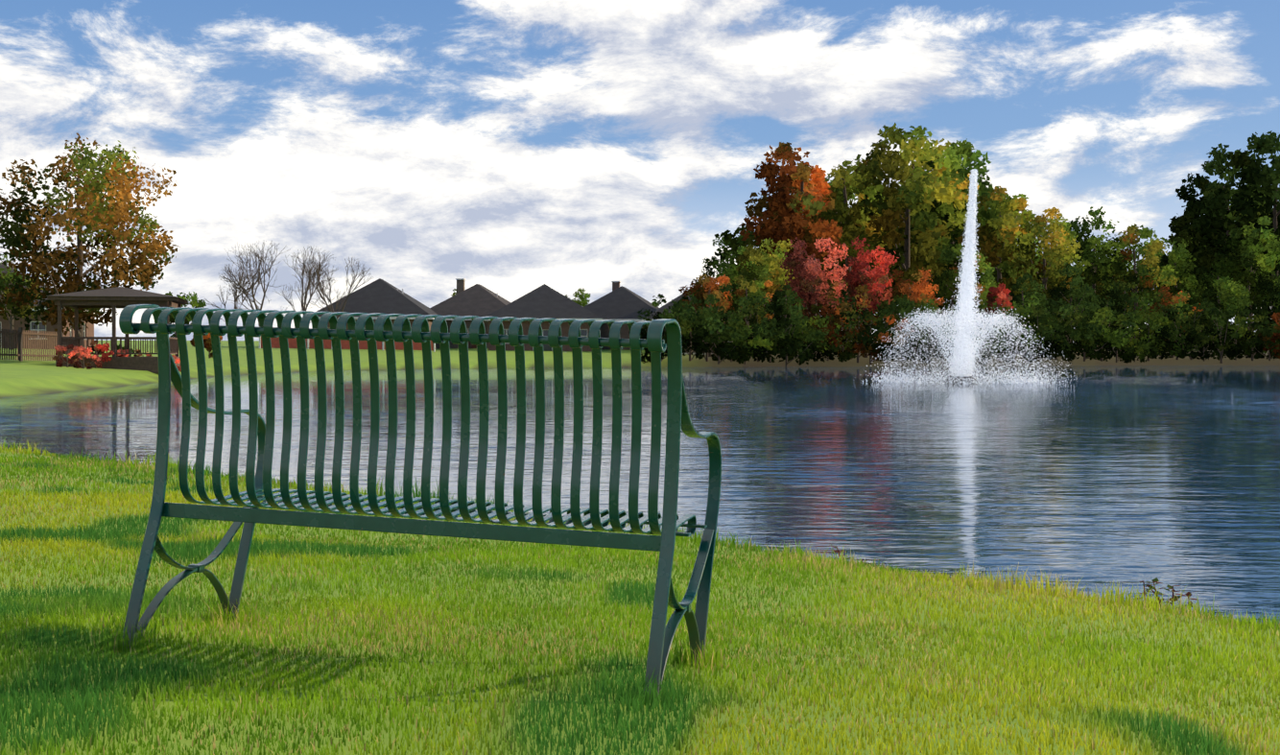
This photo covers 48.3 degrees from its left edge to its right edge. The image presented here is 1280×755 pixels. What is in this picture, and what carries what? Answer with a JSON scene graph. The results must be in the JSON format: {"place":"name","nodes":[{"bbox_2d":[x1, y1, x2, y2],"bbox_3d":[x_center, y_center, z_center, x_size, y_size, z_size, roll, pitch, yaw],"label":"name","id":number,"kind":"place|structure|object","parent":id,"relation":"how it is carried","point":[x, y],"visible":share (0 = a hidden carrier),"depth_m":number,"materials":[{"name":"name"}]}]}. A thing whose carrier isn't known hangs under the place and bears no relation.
{"place":"outdoors","nodes":[
{"label":"outdoors","id":0,"kind":"place"},
{"bbox_2d":[0,365,1279,625],"bbox_3d":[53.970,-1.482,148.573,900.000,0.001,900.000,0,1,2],"label":"lake water","id":1,"kind":"structure","parent":0,"point":[1100,477],"depth_m":19.15,"materials":[{"name":"blue liquid"}]},
{"bbox_2d":[943,376,978,382],"bbox_3d":[13.976,0.099,61.983,1.700,0.300,1.700,0,1,2],"label":"fountain float","id":2,"kind":"object","parent":1,"relation":"on","point":[959,381],"visible":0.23,"depth_m":61.41,"materials":[{"name":"grey"}]},
{"bbox_2d":[860,168,1074,384],"bbox_3d":[14.043,-4.401,62.011,9.412,9.263,8.924,0,1,2],"label":"fountain spray","id":3,"kind":"object","parent":1,"relation":"on","point":[963,321],"visible":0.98,"depth_m":61.66,"materials":[{"name":"white liquid"}]},
{"bbox_2d":[0,340,1279,754],"bbox_3d":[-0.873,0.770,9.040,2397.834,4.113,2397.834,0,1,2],"label":"terrain","id":4,"kind":"structure","parent":0,"point":[27,377],"depth_m":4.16,"materials":[{"name":"green plant"}]},
{"bbox_2d":[0,254,44,349],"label":"tree","id":5,"kind":"object","parent":4,"relation":"on","point":[6,278],"visible":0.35,"depth_m":95.16,"materials":[{"name":"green plant"}]},
{"bbox_2d":[0,327,62,361],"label":"wooden fence","id":6,"kind":"object","parent":4,"relation":"on","point":[20,333],"visible":0.81,"depth_m":68.59,"materials":[{"name":"brown wood"}]},
{"bbox_2d":[0,262,94,349],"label":"house","id":7,"kind":"structure","parent":4,"relation":"on","point":[48,327],"depth_m":102.69,"materials":[{"name":"red brick"}]},
{"bbox_2d":[52,345,88,367],"bbox_3d":[-25.051,-0.683,63.155,1.651,1.517,1.447,0,1,-11],"label":"flowering shrub","id":8,"kind":"object","parent":4,"relation":"on","point":[59,350],"visible":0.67,"depth_m":62.84,"materials":[{"name":"red plant"}]},
{"bbox_2d":[67,343,102,369],"bbox_3d":[-24.368,-0.804,62.112,1.749,1.333,1.372,0,1,2],"label":"flowering shrub","id":9,"kind":"object","parent":4,"relation":"on","point":[83,355],"visible":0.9,"depth_m":62.06,"materials":[{"name":"red plant"}]},
{"bbox_2d":[0,132,178,347],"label":"tree","id":10,"kind":"object","parent":4,"relation":"on","point":[94,212],"visible":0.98,"depth_m":70.92,"materials":[{"name":"orange plant"}]},
{"bbox_2d":[74,339,115,368],"bbox_3d":[-24.402,-1.000,64.124,1.753,1.420,1.406,0,1,2],"label":"red shrub","id":11,"kind":"object","parent":4,"relation":"on","point":[100,349],"visible":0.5,"depth_m":63.84,"materials":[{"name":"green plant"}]},
{"bbox_2d":[46,286,188,373],"bbox_3d":[-24.299,-2.248,66.767,5.600,3.995,5.600,0,1,-13],"label":"gazebo","id":12,"kind":"object","parent":4,"relation":"on","point":[113,298],"visible":0.67,"depth_m":64.60,"materials":[{"name":"brown wood"}]},
{"bbox_2d":[165,291,206,337],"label":"tree","id":13,"kind":"object","parent":4,"relation":"on","point":[194,302],"visible":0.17,"depth_m":114.33,"materials":[{"name":"green plant"}]},
{"bbox_2d":[189,332,222,357],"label":"tree","id":14,"kind":"object","parent":4,"relation":"on","point":[207,344],"visible":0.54,"depth_m":94.66,"materials":[{"name":"orange plant"}]},
{"bbox_2d":[204,260,267,321],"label":"bare tree","id":15,"kind":"object","parent":4,"relation":"on","point":[235,288],"visible":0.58,"depth_m":131.07,"materials":[{"name":"grey plant"}]},
{"bbox_2d":[219,240,290,348],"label":"bare tree","id":16,"kind":"object","parent":4,"relation":"on","point":[258,273],"visible":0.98,"depth_m":125.34,"materials":[{"name":"brown plant"}]},
{"bbox_2d":[275,246,337,322],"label":"bare tree","id":17,"kind":"object","parent":4,"relation":"on","point":[303,270],"visible":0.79,"depth_m":128.92,"materials":[{"name":"grey plant"}]},
{"bbox_2d":[298,256,373,319],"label":"bare tree","id":18,"kind":"object","parent":4,"relation":"on","point":[323,290],"visible":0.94,"depth_m":123.69,"materials":[{"name":"grey plant"}]},
{"bbox_2d":[259,335,435,352],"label":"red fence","id":19,"kind":"object","parent":4,"relation":"on","point":[344,344],"visible":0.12,"depth_m":123.90,"materials":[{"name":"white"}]},
{"bbox_2d":[316,278,440,349],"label":"house","id":20,"kind":"structure","parent":4,"relation":"on","point":[380,296],"depth_m":130.31,"materials":[{"name":"beige brick"}]},
{"bbox_2d":[118,304,721,703],"bbox_3d":[-0.541,0.295,3.648,1.386,0.894,0.682,2,-1,15],"label":"park bench","id":21,"kind":"object","parent":4,"relation":"on","point":[299,504],"visible":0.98,"depth_m":3.48,"materials":[{"name":"paint"}]},
{"bbox_2d":[429,278,510,348],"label":"house","id":22,"kind":"structure","parent":4,"relation":"on","point":[478,299],"depth_m":139.08,"materials":[{"name":"brick"}]},
{"bbox_2d":[483,284,602,351],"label":"house","id":23,"kind":"structure","parent":4,"relation":"on","point":[543,301],"depth_m":129.68,"materials":[{"name":"grey brick"}]},
{"bbox_2d":[561,287,590,307],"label":"tree","id":24,"kind":"object","parent":4,"relation":"on","point":[582,296],"visible":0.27,"depth_m":161.91,"materials":[{"name":"green plant"}]},
{"bbox_2d":[584,281,658,350],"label":"house","id":25,"kind":"structure","parent":4,"relation":"on","point":[618,303],"depth_m":137.36,"materials":[{"name":"beige brick"}]},
{"bbox_2d":[628,303,694,363],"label":"shrub","id":26,"kind":"object","parent":4,"relation":"on","point":[685,331],"visible":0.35,"depth_m":116.43,"materials":[{"name":"green plant"}]},
{"bbox_2d":[640,293,724,355],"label":"shrub","id":27,"kind":"object","parent":4,"relation":"on","point":[711,319],"visible":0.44,"depth_m":115.28,"materials":[{"name":"green plant"}]},
{"bbox_2d":[640,293,731,354],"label":"house","id":28,"kind":"structure","parent":4,"relation":"on","point":[668,304],"depth_m":131.06,"materials":[{"name":"brick"}]},
{"bbox_2d":[653,293,725,360],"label":"shrub","id":29,"kind":"object","parent":4,"relation":"on","point":[695,347],"visible":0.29,"depth_m":116.82,"materials":[{"name":"green plant"}]},
{"bbox_2d":[678,274,734,356],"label":"tree","id":30,"kind":"object","parent":4,"relation":"on","point":[710,286],"visible":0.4,"depth_m":123.13,"materials":[{"name":"orange plant"}]},
{"bbox_2d":[666,284,768,361],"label":"shrub","id":31,"kind":"object","parent":4,"relation":"on","point":[733,316],"visible":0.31,"depth_m":116.67,"materials":[{"name":"green plant"}]},
{"bbox_2d":[687,318,750,364],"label":"shrub","id":32,"kind":"object","parent":4,"relation":"on","point":[732,353],"visible":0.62,"depth_m":116.65,"materials":[{"name":"green plant"}]},
{"bbox_2d":[694,236,762,309],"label":"tree","id":33,"kind":"object","parent":4,"relation":"on","point":[730,272],"visible":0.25,"depth_m":130.32,"materials":[{"name":"green plant"}]},
{"bbox_2d":[713,322,751,361],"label":"shrub","id":34,"kind":"object","parent":4,"relation":"on","point":[735,348],"visible":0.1,"depth_m":117.44,"materials":[{"name":"green plant"}]},
{"bbox_2d":[711,325,773,364],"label":"shrub","id":35,"kind":"object","parent":4,"relation":"on","point":[745,357],"visible":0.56,"depth_m":116.83,"materials":[{"name":"green plant"}]},
{"bbox_2d":[714,222,769,300],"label":"tree","id":36,"kind":"object","parent":4,"relation":"on","point":[735,244],"visible":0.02,"depth_m":156.96,"materials":[{"name":"green plant"}]},
{"bbox_2d":[722,274,773,329],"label":"tree","id":37,"kind":"object","parent":4,"relation":"on","point":[753,288],"visible":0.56,"depth_m":122.69,"materials":[{"name":"green plant"}]},
{"bbox_2d":[716,293,804,361],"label":"shrub","id":38,"kind":"object","parent":4,"relation":"on","point":[753,310],"visible":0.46,"depth_m":116.88,"materials":[{"name":"green plant"}]},
{"bbox_2d":[734,237,795,329],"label":"tree","id":39,"kind":"object","parent":4,"relation":"on","point":[770,268],"visible":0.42,"depth_m":127.01,"materials":[{"name":"green plant"}]},
{"bbox_2d":[749,317,795,362],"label":"shrub","id":40,"kind":"object","parent":4,"relation":"on","point":[770,357],"visible":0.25,"depth_m":118.30,"materials":[{"name":"green plant"}]},
{"bbox_2d":[761,283,810,335],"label":"tree","id":41,"kind":"object","parent":4,"relation":"on","point":[780,309],"visible":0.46,"depth_m":120.74,"materials":[{"name":"green plant"}]},
{"bbox_2d":[738,142,843,309],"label":"tree","id":42,"kind":"object","parent":4,"relation":"on","point":[807,185],"visible":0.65,"depth_m":133.32,"materials":[{"name":"orange plant"}]},
{"bbox_2d":[756,305,827,366],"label":"shrub","id":43,"kind":"object","parent":4,"relation":"on","point":[816,336],"visible":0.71,"depth_m":117.25,"materials":[{"name":"green plant"}]},
{"bbox_2d":[766,302,839,356],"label":"shrub","id":44,"kind":"object","parent":4,"relation":"on","point":[779,343],"visible":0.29,"depth_m":118.57,"materials":[{"name":"green plant"}]},
{"bbox_2d":[775,237,849,354],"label":"tree","id":45,"kind":"object","parent":4,"relation":"on","point":[809,272],"visible":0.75,"depth_m":122.94,"materials":[{"name":"red plant"}]},
{"bbox_2d":[783,317,854,362],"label":"shrub","id":46,"kind":"object","parent":4,"relation":"on","point":[817,356],"visible":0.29,"depth_m":119.36,"materials":[{"name":"green plant"}]},
{"bbox_2d":[791,173,857,307],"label":"tree","id":47,"kind":"object","parent":4,"relation":"on","point":[853,194],"visible":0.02,"depth_m":146.79,"materials":[{"name":"red plant"}]},
{"bbox_2d":[797,313,859,362],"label":"shrub","id":48,"kind":"object","parent":4,"relation":"on","point":[847,356],"visible":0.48,"depth_m":119.43,"materials":[{"name":"green plant"}]},
{"bbox_2d":[802,279,879,359],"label":"shrub","id":49,"kind":"object","parent":4,"relation":"on","point":[832,311],"visible":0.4,"depth_m":119.32,"materials":[{"name":"green plant"}]},
{"bbox_2d":[803,154,892,349],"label":"tree","id":50,"kind":"object","parent":4,"relation":"on","point":[840,195],"visible":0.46,"depth_m":137.64,"materials":[{"name":"green plant"}]},
{"bbox_2d":[813,284,914,362],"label":"shrub","id":51,"kind":"object","parent":4,"relation":"on","point":[862,289],"visible":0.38,"depth_m":118.81,"materials":[{"name":"green plant"}]},
{"bbox_2d":[832,236,898,357],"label":"tree","id":52,"kind":"object","parent":4,"relation":"on","point":[859,275],"visible":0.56,"depth_m":124.81,"materials":[{"name":"red plant"}]},
{"bbox_2d":[822,286,927,364],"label":"shrub","id":53,"kind":"object","parent":4,"relation":"on","point":[865,340],"visible":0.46,"depth_m":119.11,"materials":[{"name":"green plant"}]},
{"bbox_2d":[843,297,919,362],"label":"shrub","id":54,"kind":"object","parent":4,"relation":"on","point":[884,313],"visible":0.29,"depth_m":120.35,"materials":[{"name":"green plant"}]},
{"bbox_2d":[862,296,934,361],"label":"shrub","id":55,"kind":"object","parent":4,"relation":"on","point":[894,306],"visible":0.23,"depth_m":120.79,"materials":[{"name":"green plant"}]},
{"bbox_2d":[846,122,979,304],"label":"tree","id":56,"kind":"object","parent":4,"relation":"on","point":[903,204],"visible":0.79,"depth_m":135.27,"materials":[{"name":"green plant"}]},
{"bbox_2d":[883,267,945,315],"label":"tree","id":57,"kind":"object","parent":4,"relation":"on","point":[922,294],"visible":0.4,"depth_m":124.44,"materials":[{"name":"orange plant"}]},
{"bbox_2d":[887,293,958,364],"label":"shrub","id":58,"kind":"object","parent":4,"relation":"on","point":[929,306],"visible":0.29,"depth_m":121.38,"materials":[{"name":"green plant"}]},
{"bbox_2d":[897,305,958,358],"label":"shrub","id":59,"kind":"object","parent":4,"relation":"on","point":[933,343],"visible":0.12,"depth_m":120.71,"materials":[{"name":"green plant"}]},
{"bbox_2d":[909,314,980,366],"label":"shrub","id":60,"kind":"object","parent":4,"relation":"on","point":[923,358],"visible":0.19,"depth_m":121.88,"materials":[{"name":"green plant"}]},
{"bbox_2d":[909,138,1005,309],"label":"tree","id":61,"kind":"object","parent":4,"relation":"on","point":[963,148],"visible":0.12,"depth_m":143.40,"materials":[{"name":"green plant"}]},
{"bbox_2d":[927,243,999,319],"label":"tree","id":62,"kind":"object","parent":4,"relation":"on","point":[950,275],"visible":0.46,"depth_m":128.48,"materials":[{"name":"green plant"}]},
{"bbox_2d":[951,328,1002,366],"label":"shrub","id":63,"kind":"object","parent":4,"relation":"on","point":[983,358],"visible":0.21,"depth_m":121.78,"materials":[{"name":"green plant"}]},
{"bbox_2d":[952,306,1016,363],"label":"shrub","id":64,"kind":"object","parent":4,"relation":"on","point":[1001,339],"visible":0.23,"depth_m":122.38,"materials":[{"name":"green plant"}]},
{"bbox_2d":[954,186,1042,304],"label":"tree","id":65,"kind":"object","parent":4,"relation":"on","point":[1004,235],"visible":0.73,"depth_m":136.98,"materials":[{"name":"green plant"}]},
{"bbox_2d":[952,292,1043,361],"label":"shrub","id":66,"kind":"object","parent":4,"relation":"on","point":[1016,312],"visible":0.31,"depth_m":123.15,"materials":[{"name":"green plant"}]},
{"bbox_2d":[983,283,1014,361],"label":"tree","id":67,"kind":"object","parent":4,"relation":"on","point":[1001,292],"visible":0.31,"depth_m":125.31,"materials":[{"name":"red plant"}]},
{"bbox_2d":[829,544,1198,613],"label":"shore weeds","id":68,"kind":"object","parent":4,"relation":"on","point":[1175,598],"visible":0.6,"depth_m":5.42,"materials":[{"name":"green plant"}]},
{"bbox_2d":[990,237,1049,297],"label":"tree","id":69,"kind":"object","parent":4,"relation":"on","point":[1035,260],"visible":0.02,"depth_m":145.21,"materials":[{"name":"green plant"}]},
{"bbox_2d":[994,305,1053,362],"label":"shrub","id":70,"kind":"object","parent":4,"relation":"on","point":[1014,343],"visible":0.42,"depth_m":124.23,"materials":[{"name":"green plant"}]},
{"bbox_2d":[1001,272,1049,358],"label":"tree","id":71,"kind":"object","parent":4,"relation":"on","point":[1041,302],"visible":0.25,"depth_m":127.63,"materials":[{"name":"green plant"}]},
{"bbox_2d":[991,302,1072,361],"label":"shrub","id":72,"kind":"object","parent":4,"relation":"on","point":[1039,328],"visible":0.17,"depth_m":123.51,"materials":[{"name":"green plant"}]},
{"bbox_2d":[1005,303,1081,365],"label":"shrub","id":73,"kind":"object","parent":4,"relation":"on","point":[1043,323],"visible":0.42,"depth_m":123.31,"materials":[{"name":"green plant"}]},
{"bbox_2d":[1008,207,1091,313],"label":"tree","id":74,"kind":"object","parent":4,"relation":"on","point":[1059,255],"visible":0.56,"depth_m":135.88,"materials":[{"name":"green plant"}]},
{"bbox_2d":[1021,285,1102,363],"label":"shrub","id":75,"kind":"object","parent":4,"relation":"on","point":[1047,342],"visible":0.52,"depth_m":124.81,"materials":[{"name":"green plant"}]},
{"bbox_2d":[1040,262,1100,335],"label":"tree","id":76,"kind":"object","parent":4,"relation":"on","point":[1058,293],"visible":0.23,"depth_m":130.47,"materials":[{"name":"green plant"}]},
{"bbox_2d":[1036,294,1111,358],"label":"shrub","id":77,"kind":"object","parent":4,"relation":"on","point":[1084,324],"visible":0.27,"depth_m":125.16,"materials":[{"name":"green plant"}]},
{"bbox_2d":[1047,307,1131,361],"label":"shrub","id":78,"kind":"object","parent":4,"relation":"on","point":[1116,340],"visible":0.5,"depth_m":125.56,"materials":[{"name":"green plant"}]},
{"bbox_2d":[1047,206,1145,314],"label":"tree","id":79,"kind":"object","parent":4,"relation":"on","point":[1088,247],"visible":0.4,"depth_m":139.60,"materials":[{"name":"green plant"}]},
{"bbox_2d":[1053,295,1142,363],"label":"shrub","id":80,"kind":"object","parent":4,"relation":"on","point":[1125,323],"visible":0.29,"depth_m":127.17,"materials":[{"name":"green plant"}]},
{"bbox_2d":[1077,313,1151,362],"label":"shrub","id":81,"kind":"object","parent":4,"relation":"on","point":[1127,348],"visible":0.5,"depth_m":127.26,"materials":[{"name":"green plant"}]},
{"bbox_2d":[1093,280,1148,339],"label":"tree","id":82,"kind":"object","parent":4,"relation":"on","point":[1124,299],"visible":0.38,"depth_m":131.35,"materials":[{"name":"green plant"}]},
{"bbox_2d":[1108,320,1167,362],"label":"shrub","id":83,"kind":"object","parent":4,"relation":"on","point":[1152,328],"visible":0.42,"depth_m":127.91,"materials":[{"name":"green plant"}]},
{"bbox_2d":[1096,223,1180,324],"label":"tree","id":84,"kind":"object","parent":4,"relation":"on","point":[1154,250],"visible":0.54,"depth_m":137.58,"materials":[{"name":"green plant"}]},
{"bbox_2d":[1105,288,1201,360],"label":"shrub","id":85,"kind":"object","parent":4,"relation":"on","point":[1155,319],"visible":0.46,"depth_m":127.46,"materials":[{"name":"green plant"}]},
{"bbox_2d":[1130,313,1202,359],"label":"shrub","id":86,"kind":"object","parent":4,"relation":"on","point":[1166,356],"visible":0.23,"depth_m":128.34,"materials":[{"name":"green plant"}]},
{"bbox_2d":[1148,285,1203,357],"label":"tree","id":87,"kind":"object","parent":4,"relation":"on","point":[1168,296],"visible":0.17,"depth_m":132.24,"materials":[{"name":"green plant"}]},
{"bbox_2d":[1146,237,1212,308],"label":"tree","id":88,"kind":"object","parent":4,"relation":"on","point":[1175,253],"visible":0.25,"depth_m":139.57,"materials":[{"name":"green plant"}]},
{"bbox_2d":[1137,302,1229,359],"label":"shrub","id":89,"kind":"object","parent":4,"relation":"on","point":[1204,340],"visible":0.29,"depth_m":127.77,"materials":[{"name":"green plant"}]},
{"bbox_2d":[1147,293,1223,359],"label":"shrub","id":90,"kind":"object","parent":4,"relation":"on","point":[1163,309],"visible":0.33,"depth_m":128.14,"materials":[{"name":"green plant"}]},
{"bbox_2d":[1159,209,1217,350],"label":"tree","id":91,"kind":"object","parent":4,"relation":"on","point":[1164,260],"visible":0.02,"depth_m":145.21,"materials":[{"name":"green plant"}]},
{"bbox_2d":[1166,315,1234,361],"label":"shrub","id":92,"kind":"object","parent":4,"relation":"on","point":[1207,354],"visible":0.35,"depth_m":128.70,"materials":[{"name":"green plant"}]},
{"bbox_2d":[1184,271,1253,358],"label":"tree","id":93,"kind":"object","parent":4,"relation":"on","point":[1223,285],"visible":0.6,"depth_m":129.32,"materials":[{"name":"green plant"}]},
{"bbox_2d":[1188,301,1256,363],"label":"shrub","id":94,"kind":"object","parent":4,"relation":"on","point":[1227,315],"visible":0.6,"depth_m":127.96,"materials":[{"name":"green plant"}]},
{"bbox_2d":[1167,142,1278,350],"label":"tree","id":95,"kind":"object","parent":4,"relation":"on","point":[1213,209],"visible":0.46,"depth_m":138.19,"materials":[{"name":"green plant"}]},
{"bbox_2d":[1204,315,1268,360],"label":"shrub","id":96,"kind":"object","parent":4,"relation":"on","point":[1235,335],"visible":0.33,"depth_m":128.52,"materials":[{"name":"green plant"}]},
{"bbox_2d":[1209,215,1279,357],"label":"tree","id":97,"kind":"object","parent":4,"relation":"on","point":[1230,266],"visible":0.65,"depth_m":130.69,"materials":[{"name":"green plant"}]},
{"bbox_2d":[1223,306,1279,360],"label":"shrub","id":98,"kind":"object","parent":4,"relation":"on","point":[1265,331],"visible":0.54,"depth_m":127.36,"materials":[{"name":"green plant"}]},
{"bbox_2d":[1224,130,1279,323],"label":"tree","id":99,"kind":"object","parent":4,"relation":"on","point":[1256,173],"visible":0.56,"depth_m":133.16,"materials":[{"name":"green plant"}]},
{"bbox_2d":[1240,316,1279,360],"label":"shrub","id":100,"kind":"object","parent":4,"relation":"on","point":[1257,350],"visible":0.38,"depth_m":128.69,"materials":[{"name":"green plant"}]},
{"bbox_2d":[1247,273,1279,331],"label":"tree","id":101,"kind":"object","parent":4,"relation":"on","point":[1267,285],"visible":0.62,"depth_m":128.43,"materials":[{"name":"green plant"}]},
{"bbox_2d":[1258,312,1279,359],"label":"shrub","id":102,"kind":"object","parent":4,"relation":"on","point":[1275,318],"visible":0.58,"depth_m":126.67,"materials":[{"name":"green plant"}]},
{"bbox_2d":[0,0,1279,341],"label":"sky","id":103,"kind":"structure","parent":0,"point":[511,149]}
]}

